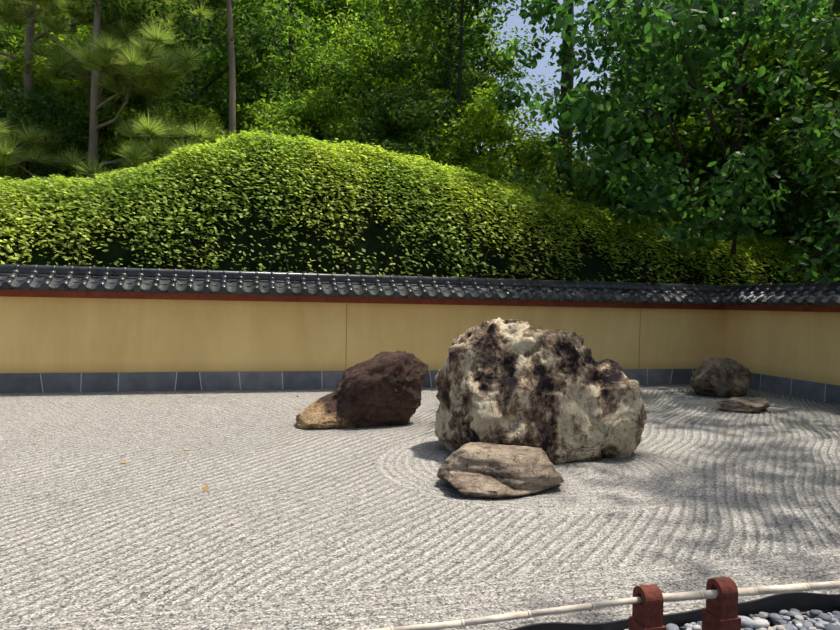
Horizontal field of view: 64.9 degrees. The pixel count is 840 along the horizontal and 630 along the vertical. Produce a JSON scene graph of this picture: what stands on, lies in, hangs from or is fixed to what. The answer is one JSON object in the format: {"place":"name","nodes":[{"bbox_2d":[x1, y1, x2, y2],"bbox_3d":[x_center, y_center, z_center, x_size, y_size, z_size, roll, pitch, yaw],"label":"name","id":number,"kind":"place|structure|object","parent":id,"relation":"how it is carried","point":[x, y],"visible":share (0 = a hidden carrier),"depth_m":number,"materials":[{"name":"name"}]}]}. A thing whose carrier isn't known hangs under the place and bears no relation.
{"place":"outdoors","nodes":[
{"label":"outdoors","id":0,"kind":"place"},
{"bbox_2d":[0,0,171,179],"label":"tree","id":1,"kind":"object","parent":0,"point":[75,15],"depth_m":19.66,"materials":[{"name":"green plant"}]},
{"bbox_2d":[0,0,257,180],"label":"pine","id":2,"kind":"object","parent":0,"point":[115,46],"depth_m":17.30,"materials":[{"name":"green plant"}]},
{"bbox_2d":[0,129,828,302],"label":"hedge","id":3,"kind":"object","parent":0,"point":[121,181],"depth_m":13.35,"materials":[{"name":"green plant"}]},
{"bbox_2d":[0,384,839,629],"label":"gravel court","id":4,"kind":"object","parent":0,"point":[367,528],"depth_m":4.87,"materials":[{"name":"grey gravel"}]},
{"bbox_2d":[0,369,695,392],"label":"back wall base stones","id":5,"kind":"object","parent":4,"relation":"on","point":[70,382],"visible":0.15,"depth_m":11.35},
{"bbox_2d":[0,296,723,372],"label":"wall","id":6,"kind":"structure","parent":5,"relation":"on","point":[68,335],"depth_m":11.73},
{"bbox_2d":[0,289,723,309],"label":"wall trim beam","id":7,"kind":"structure","parent":6,"relation":"on","point":[165,296],"depth_m":11.89,"materials":[{"name":"brown wood"}]},
{"bbox_2d":[0,264,746,304],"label":"tile roof","id":8,"kind":"structure","parent":7,"relation":"on","point":[68,278],"depth_m":11.81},
{"bbox_2d":[345,307,640,368],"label":"wall joints","id":9,"kind":"object","parent":6,"relation":"attached to","point":[346,332],"visible":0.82,"depth_m":12.01,"materials":[{"name":"brown"}]},
{"bbox_2d":[40,369,692,391],"bbox_3d":[-5.883,1.134,11.013,26.520,0.355,0.324,1,1,-14],"label":"wall base grout","id":10,"kind":"object","parent":5,"relation":"attached to","point":[240,383],"visible":0.11,"depth_m":11.38,"materials":[{"name":"grey"}]},
{"bbox_2d":[296,351,427,428],"bbox_3d":[-0.755,1.016,8.657,1.727,1.121,1.013,1,1,-14],"label":"dark rock","id":11,"kind":"object","parent":4,"relation":"on","point":[384,388],"visible":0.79,"depth_m":8.30,"materials":[{"name":"brown stone"}]},
{"bbox_2d":[33,394,837,490],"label":"fallen leaves","id":12,"kind":"object","parent":4,"relation":"on","point":[206,488],"visible":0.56,"depth_m":6.86,"materials":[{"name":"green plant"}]},
{"bbox_2d":[437,442,563,497],"bbox_3d":[0.706,1.373,5.800,1.130,0.429,0.889,1,1,-14],"label":"flat rock","id":13,"kind":"object","parent":4,"relation":"on","point":[478,469],"visible":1,"depth_m":5.55,"materials":[{"name":"beige stone"}]},
{"bbox_2d":[434,317,646,464],"bbox_3d":[1.275,0.881,7.222,2.157,1.700,1.562,1,1,-14],"label":"rock","id":14,"kind":"object","parent":4,"relation":"on","point":[557,396],"visible":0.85,"depth_m":6.69,"materials":[{"name":"grey stone"}]},
{"bbox_2d":[690,357,751,397],"bbox_3d":[5.490,1.179,12.076,1.210,0.840,0.886,1,1,-14],"label":"rock","id":15,"kind":"object","parent":4,"relation":"on","point":[725,377],"visible":0.94,"depth_m":11.76,"materials":[{"name":"stone"}]},
{"bbox_2d":[716,397,769,412],"bbox_3d":[5.080,1.419,10.320,0.934,0.247,0.598,0,1,-42],"label":"flat rock","id":16,"kind":"object","parent":4,"relation":"on","point":[744,405],"visible":0.94,"depth_m":10.10,"materials":[{"name":"grey stone"}]},
{"bbox_2d":[266,0,653,177],"label":"sky","id":17,"kind":"structure","parent":0,"point":[512,21],"materials":[{"name":"blue"}]},
{"bbox_2d":[768,613,826,626],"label":"pebble bed soil","id":18,"kind":"structure","parent":0,"point":[771,624],"depth_m":3.37,"materials":[{"name":"black soil"}]},
{"bbox_2d":[628,584,665,629],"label":"fence post","id":19,"kind":"object","parent":18,"relation":"on","point":[647,613],"visible":0.96,"depth_m":2.68,"materials":[{"name":"brown wood"}]},
{"bbox_2d":[510,592,839,629],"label":"edging strip","id":20,"kind":"object","parent":18,"relation":"on","point":[799,601],"visible":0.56,"depth_m":3.38,"materials":[{"name":"black"}]},
{"bbox_2d":[702,577,740,629],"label":"fence post","id":21,"kind":"object","parent":18,"relation":"on","point":[720,611],"visible":0.96,"depth_m":2.77,"materials":[{"name":"brown wood"}]},
{"bbox_2d":[368,580,839,629],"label":"bamboo rails","id":22,"kind":"object","parent":21,"relation":"attached to","point":[712,594],"visible":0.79,"depth_m":2.67,"materials":[{"name":"beige wood"}]},
{"bbox_2d":[624,609,839,629],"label":"pebbles","id":23,"kind":"object","parent":18,"relation":"on","point":[820,620],"visible":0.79,"depth_m":3.26,"materials":[{"name":"grey stone"}]},
{"label":"ground","id":24,"kind":"structure","parent":0,"visible":0},
{"bbox_2d":[0,0,56,106],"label":"tree","id":25,"kind":"object","parent":24,"relation":"on","point":[11,35],"visible":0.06,"depth_m":25.28,"materials":[{"name":"green plant"}]},
{"bbox_2d":[0,4,79,179],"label":"tree","id":26,"kind":"object","parent":24,"relation":"on","point":[5,30],"depth_m":22.29,"materials":[{"name":"green plant"}]},
{"bbox_2d":[3,0,83,119],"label":"tree","id":27,"kind":"object","parent":24,"relation":"on","point":[48,35],"depth_m":31.62,"materials":[{"name":"green plant"}]},
{"bbox_2d":[8,0,86,35],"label":"tree","id":28,"kind":"object","parent":24,"relation":"on","point":[63,15],"depth_m":35.31,"materials":[{"name":"green plant"}]},
{"bbox_2d":[0,81,123,184],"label":"understory","id":29,"kind":"object","parent":24,"relation":"on","point":[33,109],"depth_m":17.98,"materials":[{"name":"green plant"}]},
{"bbox_2d":[0,0,172,176],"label":"tree","id":30,"kind":"object","parent":24,"relation":"on","point":[55,36],"depth_m":23.66,"materials":[{"name":"green plant"}]},
{"bbox_2d":[0,22,187,194],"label":"tree","id":31,"kind":"object","parent":24,"relation":"on","point":[19,70],"depth_m":20.90,"materials":[{"name":"green plant"}]},
{"bbox_2d":[41,17,184,132],"bbox_3d":[-14.355,-7.384,31.192,8.036,16.192,9.099,1,1,-14],"label":"tree","id":32,"kind":"object","parent":24,"relation":"on","point":[67,22],"depth_m":31.14,"materials":[{"name":"green plant"}]},
{"bbox_2d":[52,110,225,178],"bbox_3d":[-7.822,-2.441,19.770,5.278,6.995,5.946,1,1,-14],"label":"bright tree","id":33,"kind":"object","parent":24,"relation":"on","point":[126,139],"visible":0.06,"depth_m":19.05,"materials":[{"name":"green plant"}]},
{"bbox_2d":[116,100,234,164],"bbox_3d":[-6.219,-2.423,18.228,4.645,7.080,6.299,1,1,-14],"label":"understory","id":34,"kind":"object","parent":24,"relation":"on","point":[190,114],"depth_m":17.98,"materials":[{"name":"green plant"}]},
{"bbox_2d":[43,0,314,164],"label":"tree","id":35,"kind":"object","parent":24,"relation":"on","point":[252,82],"depth_m":20.05,"materials":[{"name":"green plant"}]},
{"bbox_2d":[64,0,297,121],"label":"tree","id":36,"kind":"object","parent":24,"relation":"on","point":[152,11],"depth_m":28.73,"materials":[{"name":"green plant"}]},
{"bbox_2d":[89,0,285,173],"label":"tree","id":37,"kind":"object","parent":24,"relation":"on","point":[203,67],"depth_m":25.83,"materials":[{"name":"green plant"}]},
{"bbox_2d":[226,0,235,139],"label":"trunk","id":38,"kind":"object","parent":24,"relation":"on","point":[232,99],"visible":0.29,"depth_m":18.84,"materials":[{"name":"plant"}]},
{"bbox_2d":[197,11,332,137],"bbox_3d":[-7.968,-8.915,36.398,10.394,19.294,9.193,1,1,-14],"label":"tree","id":39,"kind":"object","parent":24,"relation":"on","point":[313,22],"depth_m":36.92,"materials":[{"name":"green plant"}]},
{"bbox_2d":[173,0,358,133],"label":"tree","id":40,"kind":"object","parent":24,"relation":"on","point":[315,14],"depth_m":28.77,"materials":[{"name":"green plant"}]},
{"bbox_2d":[181,0,422,134],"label":"tree","id":41,"kind":"object","parent":24,"relation":"on","point":[309,5],"depth_m":22.98,"materials":[{"name":"green plant"}]},
{"bbox_2d":[227,70,384,145],"bbox_3d":[-2.858,-2.795,18.884,5.238,7.928,4.742,1,1,-14],"label":"understory","id":42,"kind":"object","parent":24,"relation":"on","point":[340,112],"depth_m":18.10,"materials":[{"name":"green plant"}]},
{"bbox_2d":[237,84,380,148],"bbox_3d":[-2.852,-2.845,19.851,5.226,7.991,5.332,1,1,-14],"label":"bush","id":43,"kind":"object","parent":24,"relation":"on","point":[325,126],"depth_m":19.40,"materials":[{"name":"green plant"}]},
{"bbox_2d":[198,31,435,158],"bbox_3d":[-3.471,-3.871,22.285,9.068,9.922,9.653,1,1,-14],"label":"tree","id":44,"kind":"object","parent":24,"relation":"on","point":[305,63],"depth_m":20.30,"materials":[{"name":"green plant"}]},
{"bbox_2d":[296,13,423,98],"bbox_3d":[-3.070,-8.813,36.725,7.733,19.264,8.464,1,1,-14],"label":"tree","id":45,"kind":"object","parent":24,"relation":"on","point":[344,17],"depth_m":35.88,"materials":[{"name":"green plant"}]},
{"bbox_2d":[286,0,441,121],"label":"tree","id":46,"kind":"object","parent":24,"relation":"on","point":[341,4],"depth_m":28.56,"materials":[{"name":"green plant"}]},
{"bbox_2d":[309,0,438,154],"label":"bright tree","id":47,"kind":"object","parent":24,"relation":"on","point":[392,45],"depth_m":21.04,"materials":[{"name":"green plant"}]},
{"bbox_2d":[54,0,713,150],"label":"forest foliage","id":48,"kind":"object","parent":24,"relation":"on","point":[335,13],"depth_m":40.93,"materials":[{"name":"green plant"}]},
{"bbox_2d":[321,85,455,168],"bbox_3d":[-1.296,-2.502,18.315,5.670,7.423,5.619,1,1,-14],"label":"understory","id":49,"kind":"object","parent":24,"relation":"on","point":[398,108],"depth_m":17.16,"materials":[{"name":"green plant"}]},
{"bbox_2d":[328,0,489,153],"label":"tree","id":50,"kind":"object","parent":24,"relation":"on","point":[390,23],"depth_m":24.96,"materials":[{"name":"green plant"}]},
{"bbox_2d":[329,89,498,170],"bbox_3d":[-0.416,-2.724,19.487,5.524,7.855,5.922,1,1,-14],"label":"bush","id":51,"kind":"object","parent":24,"relation":"on","point":[344,132],"depth_m":18.42,"materials":[{"name":"green plant"}]},
{"bbox_2d":[305,0,560,181],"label":"tree","id":52,"kind":"object","parent":24,"relation":"on","point":[442,8],"depth_m":19.73,"materials":[{"name":"green plant"}]},
{"bbox_2d":[382,0,517,151],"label":"thin tree","id":53,"kind":"object","parent":24,"relation":"on","point":[414,36],"depth_m":19.24,"materials":[{"name":"green plant"}]},
{"bbox_2d":[410,3,521,156],"bbox_3d":[1.234,-8.002,34.543,8.139,17.894,7.770,1,1,-14],"label":"tree","id":54,"kind":"object","parent":24,"relation":"on","point":[475,22],"depth_m":33.89,"materials":[{"name":"green plant"}]},
{"bbox_2d":[413,81,575,194],"bbox_3d":[1.720,-2.253,17.863,4.607,7.057,4.347,1,1,-14],"label":"shrub","id":55,"kind":"object","parent":24,"relation":"on","point":[492,133],"depth_m":16.94,"materials":[{"name":"green plant"}]},
{"bbox_2d":[482,146,538,190],"bbox_3d":[3.338,-2.724,25.973,6.370,7.751,7.318,1,1,-14],"label":"shrub belt","id":56,"kind":"object","parent":24,"relation":"on","point":[504,158],"depth_m":25.15,"materials":[{"name":"green plant"}]},
{"bbox_2d":[460,104,573,189],"bbox_3d":[2.422,-2.423,18.973,4.564,7.384,4.953,1,1,-14],"label":"understory","id":57,"kind":"object","parent":24,"relation":"on","point":[519,161],"depth_m":17.87,"materials":[{"name":"green plant"}]},
{"bbox_2d":[469,0,573,199],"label":"thick tree","id":58,"kind":"object","parent":24,"relation":"on","point":[564,90],"depth_m":18.16,"materials":[{"name":"plant"}]},
{"bbox_2d":[505,132,704,216],"bbox_3d":[5.213,-2.533,21.424,7.723,7.618,8.254,1,1,-14],"label":"tree","id":59,"kind":"object","parent":24,"relation":"on","point":[595,192],"depth_m":19.72,"materials":[{"name":"green plant"}]},
{"bbox_2d":[572,100,713,234],"bbox_3d":[6.065,-2.340,19.147,4.823,7.350,5.831,1,1,-14],"label":"understory","id":60,"kind":"object","parent":24,"relation":"on","point":[660,135],"depth_m":18.08,"materials":[{"name":"green plant"}]},
{"bbox_2d":[489,0,839,283],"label":"tree","id":61,"kind":"object","parent":24,"relation":"on","point":[597,110],"depth_m":14.56,"materials":[{"name":"green plant"}]},
{"bbox_2d":[603,32,757,186],"bbox_3d":[10.491,-6.432,26.309,7.908,15.429,8.018,1,1,-14],"label":"tree","id":62,"kind":"object","parent":24,"relation":"on","point":[638,78],"depth_m":25.60,"materials":[{"name":"green plant"}]},
{"bbox_2d":[545,0,817,231],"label":"tree","id":63,"kind":"object","parent":24,"relation":"on","point":[677,119],"depth_m":20.47,"materials":[{"name":"green plant"}]},
{"bbox_2d":[552,0,832,223],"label":"tree","id":64,"kind":"object","parent":24,"relation":"on","point":[655,144],"depth_m":18.44,"materials":[{"name":"green plant"}]},
{"bbox_2d":[593,0,839,281],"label":"tree","id":65,"kind":"object","parent":24,"relation":"on","point":[747,74],"depth_m":16.90,"materials":[{"name":"green plant"}]},
{"bbox_2d":[625,0,831,280],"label":"tree","id":66,"kind":"object","parent":24,"relation":"on","point":[729,139],"depth_m":22.65,"materials":[{"name":"green plant"}]},
{"bbox_2d":[625,0,839,71],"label":"tree","id":67,"kind":"object","parent":24,"relation":"on","point":[687,19],"depth_m":11.20,"materials":[{"name":"green plant"}]},
{"bbox_2d":[630,10,839,261],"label":"tree","id":68,"kind":"object","parent":24,"relation":"on","point":[743,96],"depth_m":20.73,"materials":[{"name":"green plant"}]},
{"bbox_2d":[682,0,839,281],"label":"tree","id":69,"kind":"object","parent":24,"relation":"on","point":[820,60],"depth_m":18.35,"materials":[{"name":"green plant"}]},
{"bbox_2d":[695,88,839,280],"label":"understory","id":70,"kind":"object","parent":24,"relation":"on","point":[801,203],"depth_m":16.83,"materials":[{"name":"green plant"}]},
{"bbox_2d":[748,373,839,403],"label":"wall base tiles","id":71,"kind":"object","parent":24,"relation":"on","point":[800,388],"depth_m":12.02,"materials":[{"name":"grey tile"}]},
{"bbox_2d":[723,310,839,385],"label":"wall","id":72,"kind":"structure","parent":71,"relation":"on","point":[804,346],"depth_m":12.32,"materials":[{"name":"beige paint"}]},
{"bbox_2d":[724,304,839,311],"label":"wall trim","id":73,"kind":"structure","parent":72,"relation":"on","point":[811,308],"depth_m":12.28,"materials":[{"name":"brown wood"}]},
{"bbox_2d":[710,282,839,305],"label":"tile roof","id":74,"kind":"structure","parent":73,"relation":"on","point":[815,293],"depth_m":12.20,"materials":[{"name":"grey tile"}]},
{"bbox_2d":[755,33,839,261],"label":"tree","id":75,"kind":"object","parent":24,"relation":"on","point":[785,175],"depth_m":17.37,"materials":[{"name":"green plant"}]},
{"bbox_2d":[762,1,838,278],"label":"tree","id":76,"kind":"object","parent":24,"relation":"on","point":[834,164],"depth_m":21.11,"materials":[{"name":"green plant"}]},
{"bbox_2d":[785,176,839,280],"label":"understory","id":77,"kind":"object","parent":24,"relation":"on","point":[827,264],"visible":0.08,"depth_m":19.32,"materials":[{"name":"green plant"}]}
]}

